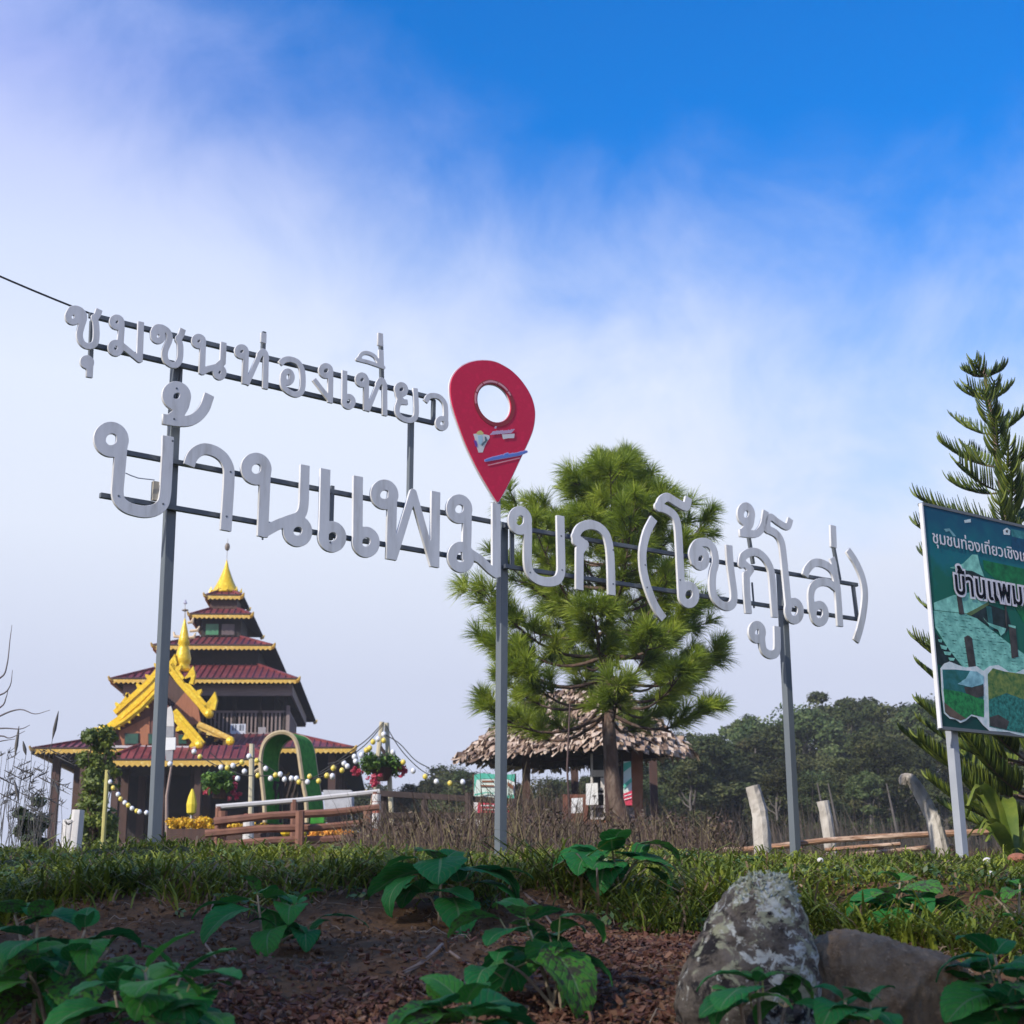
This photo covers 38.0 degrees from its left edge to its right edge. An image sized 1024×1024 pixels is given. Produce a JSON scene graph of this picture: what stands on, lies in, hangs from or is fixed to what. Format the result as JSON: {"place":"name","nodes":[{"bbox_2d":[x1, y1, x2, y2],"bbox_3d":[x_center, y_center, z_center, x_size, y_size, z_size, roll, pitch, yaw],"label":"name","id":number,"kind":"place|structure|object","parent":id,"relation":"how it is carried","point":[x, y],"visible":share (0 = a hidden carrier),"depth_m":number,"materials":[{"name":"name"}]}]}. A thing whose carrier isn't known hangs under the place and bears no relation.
{"place":"outdoors","nodes":[
{"label":"outdoors","id":0,"kind":"place"},
{"bbox_2d":[200,767,236,798],"bbox_3d":[-4.699,4.325,23.715,0.635,0.490,0.728,-1,-15,0],"label":"flower basket","id":1,"kind":"object","parent":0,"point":[219,783],"visible":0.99,"depth_m":23.56,"materials":[{"name":"green plant"}]},
{"bbox_2d":[0,846,1023,1023],"bbox_3d":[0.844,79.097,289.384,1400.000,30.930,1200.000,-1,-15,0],"label":"ground","id":2,"kind":"structure","parent":0,"point":[357,967],"depth_m":4.69,"materials":[{"name":"soil"}]},
{"bbox_2d":[0,626,48,741],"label":"bare shrub","id":3,"kind":"object","parent":2,"relation":"on","point":[5,701],"visible":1,"depth_m":6.21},
{"bbox_2d":[11,793,52,848],"bbox_3d":[-4.003,2.643,12.291,0.384,0.631,0.340,-9,-17,28],"label":"bush","id":4,"kind":"object","parent":2,"relation":"on","point":[25,823],"visible":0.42,"depth_m":12.26,"materials":[{"name":"green plant"}]},
{"bbox_2d":[0,711,77,849],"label":"bare shrub","id":5,"kind":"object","parent":2,"relation":"on","point":[16,792],"depth_m":10.48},
{"bbox_2d":[60,820,72,847],"bbox_3d":[-5.129,3.947,17.079,0.180,0.800,0.169,-1,-15,0],"label":"white post","id":6,"kind":"object","parent":2,"relation":"on","point":[67,828],"visible":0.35,"depth_m":17.08,"materials":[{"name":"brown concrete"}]},
{"bbox_2d":[0,899,141,1023],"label":"hydrangea plant","id":7,"kind":"object","parent":2,"relation":"on","point":[58,969],"visible":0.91,"depth_m":3.35,"materials":[{"name":"green plant"}]},
{"bbox_2d":[70,810,84,850],"bbox_3d":[-5.041,3.891,17.090,0.176,0.912,0.165,-1,-15,0],"label":"white post","id":8,"kind":"object","parent":2,"relation":"on","point":[77,817],"visible":0.35,"depth_m":17.11,"materials":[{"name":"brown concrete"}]},
{"bbox_2d":[66,724,122,848],"bbox_3d":[-5.684,3.990,20.179,0.754,2.196,0.818,7,-17,-27],"label":"young tree","id":9,"kind":"object","parent":2,"relation":"on","point":[101,739],"visible":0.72,"depth_m":20.18,"materials":[{"name":"green plant"}]},
{"bbox_2d":[100,770,109,847],"bbox_3d":[-4.985,3.882,18.133,0.058,1.448,0.056,-1,-15,0],"label":"bamboo pole","id":10,"kind":"object","parent":2,"relation":"on","point":[104,812],"visible":0.6,"depth_m":18.18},
{"bbox_2d":[107,771,148,814],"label":"string lights","id":11,"kind":"object","parent":10,"relation":"hanging from","point":[128,805],"visible":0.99,"depth_m":18.11},
{"bbox_2d":[44,931,242,1023],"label":"hydrangea plant","id":12,"kind":"object","parent":2,"relation":"on","point":[170,1000],"visible":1,"depth_m":3.03,"materials":[{"name":"green plant"}]},
{"bbox_2d":[165,706,175,831],"bbox_3d":[-5.925,4.993,25.575,0.191,3.292,0.134,-1,-15,0],"label":"prayer flag","id":13,"kind":"object","parent":2,"relation":"on","point":[170,739],"visible":0.73,"depth_m":25.77,"materials":[{"name":"white fabric"}]},
{"bbox_2d":[164,816,214,844],"bbox_3d":[-5.308,5.574,24.400,0.848,1.153,0.360,-1,-15,0],"label":"flower planter","id":14,"kind":"object","parent":2,"relation":"on","point":[188,823],"visible":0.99,"depth_m":24.41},
{"bbox_2d":[186,789,196,828],"bbox_3d":[-6.359,6.519,29.339,0.204,2.065,0.207,-1,-15,0],"label":"folded parasol","id":15,"kind":"object","parent":2,"relation":"on","point":[191,805],"visible":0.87,"depth_m":29.46,"materials":[{"name":"yellow fabric"}]},
{"bbox_2d":[29,539,366,849],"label":"temple pagoda","id":16,"kind":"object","parent":2,"relation":"on","point":[235,690],"visible":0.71,"depth_m":50.98,"materials":[{"name":"wood"}]},
{"bbox_2d":[204,623,219,635],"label":"window","id":17,"kind":"structure","parent":16,"relation":"in","point":[211,629],"depth_m":54.62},
{"bbox_2d":[220,623,235,635],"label":"window","id":18,"kind":"structure","parent":16,"relation":"in","point":[227,629],"depth_m":54.66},
{"bbox_2d":[210,822,268,847],"bbox_3d":[-4.471,5.618,24.405,0.986,1.044,0.330,-1,-15,0],"label":"flower planter","id":19,"kind":"object","parent":2,"relation":"on","point":[256,835],"visible":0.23,"depth_m":24.33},
{"bbox_2d":[248,744,254,813],"bbox_3d":[-3.800,4.436,21.608,0.118,2.110,0.080,-1,-15,0],"label":"bamboo pole","id":20,"kind":"object","parent":2,"relation":"on","point":[251,778],"visible":0.53,"depth_m":21.72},
{"bbox_2d":[168,749,349,784],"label":"string lights","id":21,"kind":"object","parent":20,"relation":"hanging from","point":[265,769],"visible":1,"depth_m":21.27},
{"bbox_2d":[191,875,368,956],"bbox_3d":[-0.685,1.175,4.293,0.444,0.240,0.348,11,-19,-37],"label":"hydrangea plant","id":22,"kind":"object","parent":2,"relation":"on","point":[279,927],"visible":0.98,"depth_m":4.23,"materials":[{"name":"green plant"}]},
{"bbox_2d":[254,730,325,824],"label":"turf arch","id":23,"kind":"structure","parent":2,"relation":"on","point":[273,744],"depth_m":27.93,"materials":[{"name":"plant"}]},
{"bbox_2d":[205,804,378,846],"bbox_3d":[-2.895,4.412,19.584,2.265,1.118,0.506,0,-15,-3],"label":"timber fence","id":24,"kind":"object","parent":2,"relation":"on","point":[299,827],"visible":0.56,"depth_m":19.55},
{"bbox_2d":[214,789,379,845],"bbox_3d":[-2.952,4.502,20.448,2.272,1.383,0.091,4,-16,-15],"label":"white handrail","id":25,"kind":"object","parent":2,"relation":"on","point":[293,802],"visible":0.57,"depth_m":20.51,"materials":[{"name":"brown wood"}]},
{"bbox_2d":[307,829,353,848],"bbox_3d":[-2.968,5.654,24.383,0.788,0.917,0.384,-1,-15,0],"label":"flower planter","id":26,"kind":"object","parent":2,"relation":"on","point":[321,834],"visible":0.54,"depth_m":24.37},
{"bbox_2d":[323,790,353,808],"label":"plinth","id":27,"kind":"structure","parent":2,"relation":"on","point":[339,803],"depth_m":29.54,"materials":[{"name":"paint"}]},
{"bbox_2d":[317,797,370,835],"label":"forest tree","id":28,"kind":"object","parent":2,"relation":"on","point":[358,800],"visible":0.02,"depth_m":70.47,"materials":[{"name":"green plant"}]},
{"bbox_2d":[347,782,387,831],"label":"forest tree","id":29,"kind":"object","parent":2,"relation":"on","point":[381,787],"visible":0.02,"depth_m":72.41,"materials":[{"name":"green plant"}]},
{"bbox_2d":[370,722,393,821],"bbox_3d":[-2.098,4.676,23.672,0.582,2.645,0.200,-1,-15,0],"label":"bamboo stand","id":30,"kind":"object","parent":2,"relation":"on","point":[379,749],"visible":0.36,"depth_m":23.82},
{"bbox_2d":[358,749,406,780],"bbox_3d":[-2.069,4.055,23.796,0.779,0.501,0.664,-1,-15,0],"label":"flower basket","id":31,"kind":"object","parent":30,"relation":"hanging from","point":[371,764],"visible":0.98,"depth_m":23.63,"materials":[{"name":"green plant"}]},
{"bbox_2d":[320,723,472,785],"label":"string lights","id":32,"kind":"object","parent":30,"relation":"hanging from","point":[368,748],"visible":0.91,"depth_m":23.40},
{"bbox_2d":[387,779,453,835],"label":"forest tree","id":33,"kind":"object","parent":2,"relation":"on","point":[423,786],"visible":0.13,"depth_m":58.50,"materials":[{"name":"green plant"}]},
{"bbox_2d":[398,943,443,977],"bbox_3d":[-0.233,1.234,4.096,0.042,0.083,0.414,-4,-16,13],"label":"stick","id":34,"kind":"object","parent":2,"relation":"on","point":[422,961],"visible":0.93,"depth_m":4.00,"materials":[{"name":"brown wood"}]},
{"bbox_2d":[406,769,490,824],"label":"forest tree","id":35,"kind":"object","parent":2,"relation":"on","point":[460,775],"visible":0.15,"depth_m":56.72,"materials":[{"name":"green plant"}]},
{"bbox_2d":[426,763,474,809],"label":"forest tree","id":36,"kind":"object","parent":2,"relation":"on","point":[442,770],"visible":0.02,"depth_m":62.93,"materials":[{"name":"green plant"}]},
{"bbox_2d":[367,847,534,937],"bbox_3d":[-0.236,1.238,4.825,0.480,0.289,0.417,-13,-20,39],"label":"hydrangea plant","id":37,"kind":"object","parent":2,"relation":"on","point":[393,877],"visible":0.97,"depth_m":4.76,"materials":[{"name":"green plant"}]},
{"bbox_2d":[387,973,535,1023],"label":"hydrangea plant","id":38,"kind":"object","parent":2,"relation":"on","point":[442,990],"visible":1,"depth_m":3.02,"materials":[{"name":"green plant"}]},
{"bbox_2d":[64,305,867,856],"bbox_3d":[0.124,0.787,10.342,6.889,3.778,0.221,10,-19,-35],"label":"village sign","id":39,"kind":"object","parent":2,"relation":"on","point":[494,451],"visible":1,"depth_m":10.05,"materials":[{"name":"metal"}]},
{"bbox_2d":[0,275,89,313],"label":"power cable","id":40,"kind":"object","parent":39,"relation":"on","point":[40,293],"visible":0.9,"depth_m":8.79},
{"bbox_2d":[380,790,561,828],"bbox_3d":[-0.661,4.952,22.238,2.854,1.558,0.296,0,-15,-2],"label":"rail fence","id":41,"kind":"object","parent":2,"relation":"on","point":[385,795],"visible":0.27,"depth_m":22.31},
{"bbox_2d":[473,773,516,821],"bbox_3d":[-0.263,4.862,22.687,0.672,1.738,0.192,-1,-15,0],"label":"banner","id":42,"kind":"object","parent":2,"relation":"on","point":[488,783],"visible":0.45,"depth_m":22.88,"materials":[{"name":"teal fabric"}]},
{"bbox_2d":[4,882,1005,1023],"bbox_3d":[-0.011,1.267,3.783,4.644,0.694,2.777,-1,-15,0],"label":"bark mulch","id":43,"kind":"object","parent":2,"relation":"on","point":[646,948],"visible":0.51,"depth_m":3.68,"materials":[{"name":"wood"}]},
{"bbox_2d":[0,845,1021,943],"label":"creeping weeds","id":44,"kind":"object","parent":2,"relation":"on","point":[606,920],"visible":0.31,"depth_m":5.34,"materials":[{"name":"green plant"}]},
{"bbox_2d":[0,828,1023,964],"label":"grass fringe","id":45,"kind":"object","parent":2,"relation":"on","point":[155,877],"depth_m":5.05,"materials":[{"name":"plant"}]},
{"bbox_2d":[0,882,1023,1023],"bbox_3d":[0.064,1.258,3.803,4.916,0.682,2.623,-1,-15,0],"label":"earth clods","id":46,"kind":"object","parent":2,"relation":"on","point":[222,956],"visible":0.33,"depth_m":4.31,"materials":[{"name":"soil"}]},
{"bbox_2d":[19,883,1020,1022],"bbox_3d":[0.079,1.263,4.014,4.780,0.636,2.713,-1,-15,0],"label":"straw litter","id":47,"kind":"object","parent":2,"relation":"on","point":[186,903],"visible":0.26,"depth_m":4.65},
{"bbox_2d":[287,756,753,855],"bbox_3d":[0.396,3.154,15.520,5.848,1.401,8.735,-1,-15,0],"label":"dry scrub","id":48,"kind":"object","parent":2,"relation":"on","point":[431,838],"visible":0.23,"depth_m":12.66,"materials":[{"name":"plant"}]},
{"bbox_2d":[447,897,612,1020],"bbox_3d":[0.041,1.090,3.598,0.409,0.306,0.322,10,-18,-33],"label":"hydrangea plant","id":49,"kind":"object","parent":2,"relation":"on","point":[571,970],"visible":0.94,"depth_m":3.57,"materials":[{"name":"green plant"}]},
{"bbox_2d":[338,808,739,854],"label":"withered leaves","id":50,"kind":"object","parent":2,"relation":"on","point":[722,824],"visible":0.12,"depth_m":13.01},
{"bbox_2d":[516,776,564,821],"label":"forest tree","id":51,"kind":"object","parent":2,"relation":"on","point":[547,783],"visible":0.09,"depth_m":56.88,"materials":[{"name":"green plant"}]},
{"bbox_2d":[566,703,570,824],"bbox_3d":[0.651,3.172,16.756,0.068,2.026,0.026,-1,-15,0],"label":"steel rod","id":52,"kind":"object","parent":2,"relation":"on","point":[567,775],"visible":0.59,"depth_m":16.85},
{"bbox_2d":[553,775,590,818],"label":"forest tree","id":53,"kind":"object","parent":2,"relation":"on","point":[585,780],"visible":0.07,"depth_m":58.55,"materials":[{"name":"green plant"}]},
{"bbox_2d":[451,681,699,833],"bbox_3d":[1.603,5.303,28.393,4.277,3.914,4.441,-14,-20,41],"label":"thatched hut","id":54,"kind":"object","parent":2,"relation":"on","point":[586,750],"visible":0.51,"depth_m":27.40,"materials":[{"name":"brown plant"}]},
{"bbox_2d":[586,783,597,804],"bbox_3d":[1.424,5.035,26.516,0.219,0.386,0.026,-1,-15,0],"label":"paper notice","id":55,"kind":"object","parent":54,"relation":"attached to","point":[594,788],"visible":0.86,"depth_m":26.51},
{"bbox_2d":[591,754,604,819],"bbox_3d":[1.574,4.944,26.666,0.356,1.191,0.055,-1,-15,0],"label":"window frame","id":56,"kind":"structure","parent":54,"relation":"in","point":[597,761],"depth_m":26.71,"materials":[{"name":"white wood"}]},
{"bbox_2d":[623,761,631,804],"bbox_3d":[2.044,4.808,26.335,0.164,0.777,0.068,-1,-15,0],"label":"banner","id":57,"kind":"object","parent":54,"relation":"attached to","point":[627,779],"visible":0.88,"depth_m":26.35,"materials":[{"name":"teal fabric"}]},
{"bbox_2d":[444,438,741,830],"bbox_3d":[1.048,1.932,19.256,3.907,6.096,4.126,-1,-15,0],"label":"pine tree","id":58,"kind":"object","parent":2,"relation":"on","point":[615,492],"visible":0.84,"depth_m":18.74,"materials":[{"name":"green plant"}]},
{"bbox_2d":[552,829,680,895],"bbox_3d":[0.341,1.236,5.152,0.452,0.256,0.309,11,-19,-36],"label":"hydrangea plant","id":59,"kind":"object","parent":2,"relation":"on","point":[575,862],"visible":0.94,"depth_m":5.12,"materials":[{"name":"green plant"}]},
{"bbox_2d":[643,778,682,835],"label":"forest tree","id":60,"kind":"object","parent":2,"relation":"on","point":[646,794],"visible":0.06,"depth_m":48.28,"materials":[{"name":"green plant"}]},
{"bbox_2d":[643,756,730,831],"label":"forest tree","id":61,"kind":"object","parent":2,"relation":"on","point":[664,777],"visible":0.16,"depth_m":53.09,"materials":[{"name":"green plant"}]},
{"bbox_2d":[659,757,723,840],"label":"forest tree","id":62,"kind":"object","parent":2,"relation":"on","point":[693,774],"visible":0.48,"depth_m":48.83,"materials":[{"name":"green plant"}]},
{"bbox_2d":[643,733,782,841],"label":"forest tree","id":63,"kind":"object","parent":2,"relation":"on","point":[712,749],"visible":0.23,"depth_m":54.38,"materials":[{"name":"green plant"}]},
{"bbox_2d":[704,768,774,843],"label":"forest tree","id":64,"kind":"object","parent":2,"relation":"on","point":[732,810],"visible":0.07,"depth_m":56.33,"materials":[{"name":"green plant"}]},
{"bbox_2d":[721,713,768,741],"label":"forest tree","id":65,"kind":"object","parent":2,"relation":"on","point":[736,723],"visible":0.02,"depth_m":67.27,"materials":[{"name":"green plant"}]},
{"bbox_2d":[673,869,822,1023],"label":"rock","id":66,"kind":"object","parent":2,"relation":"on","point":[759,919],"visible":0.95,"depth_m":3.39,"materials":[{"name":"stone"}]},
{"bbox_2d":[717,739,785,846],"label":"forest tree","id":67,"kind":"object","parent":2,"relation":"on","point":[755,759],"visible":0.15,"depth_m":57.31,"materials":[{"name":"green plant"}]},
{"bbox_2d":[696,966,813,1023],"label":"hydrangea plant","id":68,"kind":"object","parent":2,"relation":"on","point":[716,1006],"visible":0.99,"depth_m":3.18,"materials":[{"name":"green plant"}]},
{"bbox_2d":[746,784,771,854],"bbox_3d":[2.281,2.960,13.696,0.212,0.887,0.169,-1,-15,0],"label":"wooden stump","id":69,"kind":"object","parent":2,"relation":"on","point":[760,824],"visible":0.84,"depth_m":13.68,"materials":[{"name":"brown wood"}]},
{"bbox_2d":[727,715,803,807],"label":"forest tree","id":70,"kind":"object","parent":2,"relation":"on","point":[741,734],"visible":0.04,"depth_m":63.54,"materials":[{"name":"green plant"}]},
{"bbox_2d":[745,766,805,841],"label":"forest tree","id":71,"kind":"object","parent":2,"relation":"on","point":[774,781],"visible":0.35,"depth_m":47.86,"materials":[{"name":"green plant"}]},
{"bbox_2d":[734,722,835,829],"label":"forest tree","id":72,"kind":"object","parent":2,"relation":"on","point":[773,736],"visible":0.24,"depth_m":59.06,"materials":[{"name":"green plant"}]},
{"bbox_2d":[742,774,856,842],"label":"forest tree","id":73,"kind":"object","parent":2,"relation":"on","point":[770,797],"visible":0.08,"depth_m":49.63,"materials":[{"name":"green plant"}]},
{"bbox_2d":[780,699,842,754],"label":"forest tree","id":74,"kind":"object","parent":2,"relation":"on","point":[822,709],"visible":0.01,"depth_m":75.47,"materials":[{"name":"green plant"}]},
{"bbox_2d":[769,703,854,767],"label":"forest tree","id":75,"kind":"object","parent":2,"relation":"on","point":[811,725],"visible":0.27,"depth_m":68.69,"materials":[{"name":"green plant"}]},
{"bbox_2d":[772,773,852,845],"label":"forest tree","id":76,"kind":"object","parent":2,"relation":"on","point":[807,779],"visible":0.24,"depth_m":47.87,"materials":[{"name":"green plant"}]},
{"bbox_2d":[817,800,836,852],"bbox_3d":[3.124,3.248,14.654,0.182,0.797,0.132,-1,-15,0],"label":"wooden stump","id":77,"kind":"object","parent":2,"relation":"on","point":[826,821],"visible":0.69,"depth_m":14.66,"materials":[{"name":"brown wood"}]},
{"bbox_2d":[659,780,1001,854],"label":"wood undergrowth","id":78,"kind":"object","parent":2,"relation":"on","point":[809,834],"visible":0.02,"depth_m":40.55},
{"bbox_2d":[774,768,897,821],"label":"forest tree","id":79,"kind":"object","parent":2,"relation":"on","point":[819,777],"visible":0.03,"depth_m":56.14,"materials":[{"name":"green plant"}]},
{"bbox_2d":[797,705,891,773],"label":"forest tree","id":80,"kind":"object","parent":2,"relation":"on","point":[851,720],"visible":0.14,"depth_m":69.31,"materials":[{"name":"green plant"}]},
{"bbox_2d":[806,691,884,753],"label":"forest tree","id":81,"kind":"object","parent":2,"relation":"on","point":[821,697],"visible":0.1,"depth_m":76.61,"materials":[{"name":"green plant"}]},
{"bbox_2d":[708,829,991,855],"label":"log rails","id":82,"kind":"object","parent":2,"relation":"on","point":[886,836],"visible":0.36,"depth_m":14.24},
{"bbox_2d":[813,757,888,841],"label":"forest tree","id":83,"kind":"object","parent":2,"relation":"on","point":[838,761],"visible":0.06,"depth_m":53.32,"materials":[{"name":"green plant"}]},
{"bbox_2d":[703,844,1004,859],"bbox_3d":[3.900,3.222,13.900,4.894,0.479,5.591,-1,-15,0],"label":"dry scrub","id":84,"kind":"object","parent":2,"relation":"on","point":[971,853],"visible":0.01,"depth_m":12.17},
{"bbox_2d":[812,983,902,1023],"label":"hydrangea plant","id":85,"kind":"object","parent":2,"relation":"on","point":[826,1011],"visible":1,"depth_m":3.12,"materials":[{"name":"green plant"}]},
{"bbox_2d":[842,770,900,842],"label":"forest tree","id":86,"kind":"object","parent":2,"relation":"on","point":[864,789],"visible":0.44,"depth_m":50.48,"materials":[{"name":"green plant"}]},
{"bbox_2d":[836,703,910,831],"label":"forest tree","id":87,"kind":"object","parent":2,"relation":"on","point":[881,711],"visible":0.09,"depth_m":65.58,"materials":[{"name":"green plant"}]},
{"bbox_2d":[823,731,944,847],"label":"forest tree","id":88,"kind":"object","parent":2,"relation":"on","point":[866,749],"visible":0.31,"depth_m":52.63,"materials":[{"name":"green plant"}]},
{"bbox_2d":[828,702,941,770],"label":"forest tree","id":89,"kind":"object","parent":2,"relation":"on","point":[882,722],"visible":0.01,"depth_m":70.77,"materials":[{"name":"green plant"}]},
{"bbox_2d":[814,929,971,1023],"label":"rock","id":90,"kind":"object","parent":2,"relation":"on","point":[861,961],"visible":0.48,"depth_m":3.43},
{"bbox_2d":[843,871,966,938],"bbox_3d":[1.250,1.269,4.684,0.388,0.268,0.339,-1,-15,0],"label":"hydrangea plant","id":91,"kind":"object","parent":2,"relation":"on","point":[930,888],"visible":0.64,"depth_m":4.65,"materials":[{"name":"green plant"}]},
{"bbox_2d":[873,697,945,773],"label":"forest tree","id":92,"kind":"object","parent":2,"relation":"on","point":[907,719],"visible":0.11,"depth_m":69.43,"materials":[{"name":"green plant"}]},
{"bbox_2d":[857,737,973,841],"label":"forest tree","id":93,"kind":"object","parent":2,"relation":"on","point":[923,759],"visible":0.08,"depth_m":56.91,"materials":[{"name":"green plant"}]},
{"bbox_2d":[895,765,945,831],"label":"forest tree","id":94,"kind":"object","parent":2,"relation":"on","point":[931,768],"visible":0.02,"depth_m":56.79,"materials":[{"name":"green plant"}]},
{"bbox_2d":[899,773,950,856],"bbox_3d":[3.615,2.752,12.919,0.430,0.956,0.173,-1,-15,0],"label":"wooden stump","id":95,"kind":"object","parent":2,"relation":"on","point":[936,831],"visible":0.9,"depth_m":12.91,"materials":[{"name":"brown wood"}]},
{"bbox_2d":[916,759,965,830],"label":"forest tree","id":96,"kind":"object","parent":2,"relation":"on","point":[945,775],"visible":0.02,"depth_m":57.63,"materials":[{"name":"green plant"}]},
{"bbox_2d":[924,783,974,842],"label":"forest tree","id":97,"kind":"object","parent":2,"relation":"on","point":[932,790],"visible":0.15,"depth_m":50.29,"materials":[{"name":"green plant"}]},
{"bbox_2d":[896,351,1023,826],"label":"norfolk pine","id":98,"kind":"object","parent":2,"relation":"on","point":[998,774],"visible":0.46,"depth_m":12.79,"materials":[{"name":"green plant"}]},
{"bbox_2d":[918,502,1023,857],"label":"billboard","id":99,"kind":"object","parent":2,"relation":"on","point":[974,572],"visible":1,"depth_m":9.99,"materials":[{"name":"metal"}]},
{"bbox_2d":[936,933,1023,1023],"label":"hydrangea plant","id":100,"kind":"object","parent":2,"relation":"on","point":[970,1000],"visible":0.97,"depth_m":3.28,"materials":[{"name":"green plant"}]},
{"bbox_2d":[944,742,1023,850],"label":"forest tree","id":101,"kind":"object","parent":2,"relation":"on","point":[1021,750],"visible":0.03,"depth_m":51.52,"materials":[{"name":"green plant"}]},
{"bbox_2d":[951,783,1023,855],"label":"leafy clump","id":102,"kind":"object","parent":2,"relation":"on","point":[1003,827],"visible":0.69,"depth_m":11.25,"materials":[{"name":"green plant"}]},
{"bbox_2d":[975,877,1023,924],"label":"hydrangea plant","id":103,"kind":"object","parent":2,"relation":"on","point":[1007,894],"visible":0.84,"depth_m":4.58,"materials":[{"name":"green plant"}]},
{"bbox_2d":[0,831,1023,952],"bbox_3d":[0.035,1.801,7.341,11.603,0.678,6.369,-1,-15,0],"label":"grass","id":104,"kind":"structure","parent":0,"point":[878,864],"depth_m":6.32,"materials":[{"name":"plant"}]},
{"bbox_2d":[0,0,1023,848],"label":"sky","id":105,"kind":"structure","parent":0,"point":[762,248],"materials":[{"name":"blue"}]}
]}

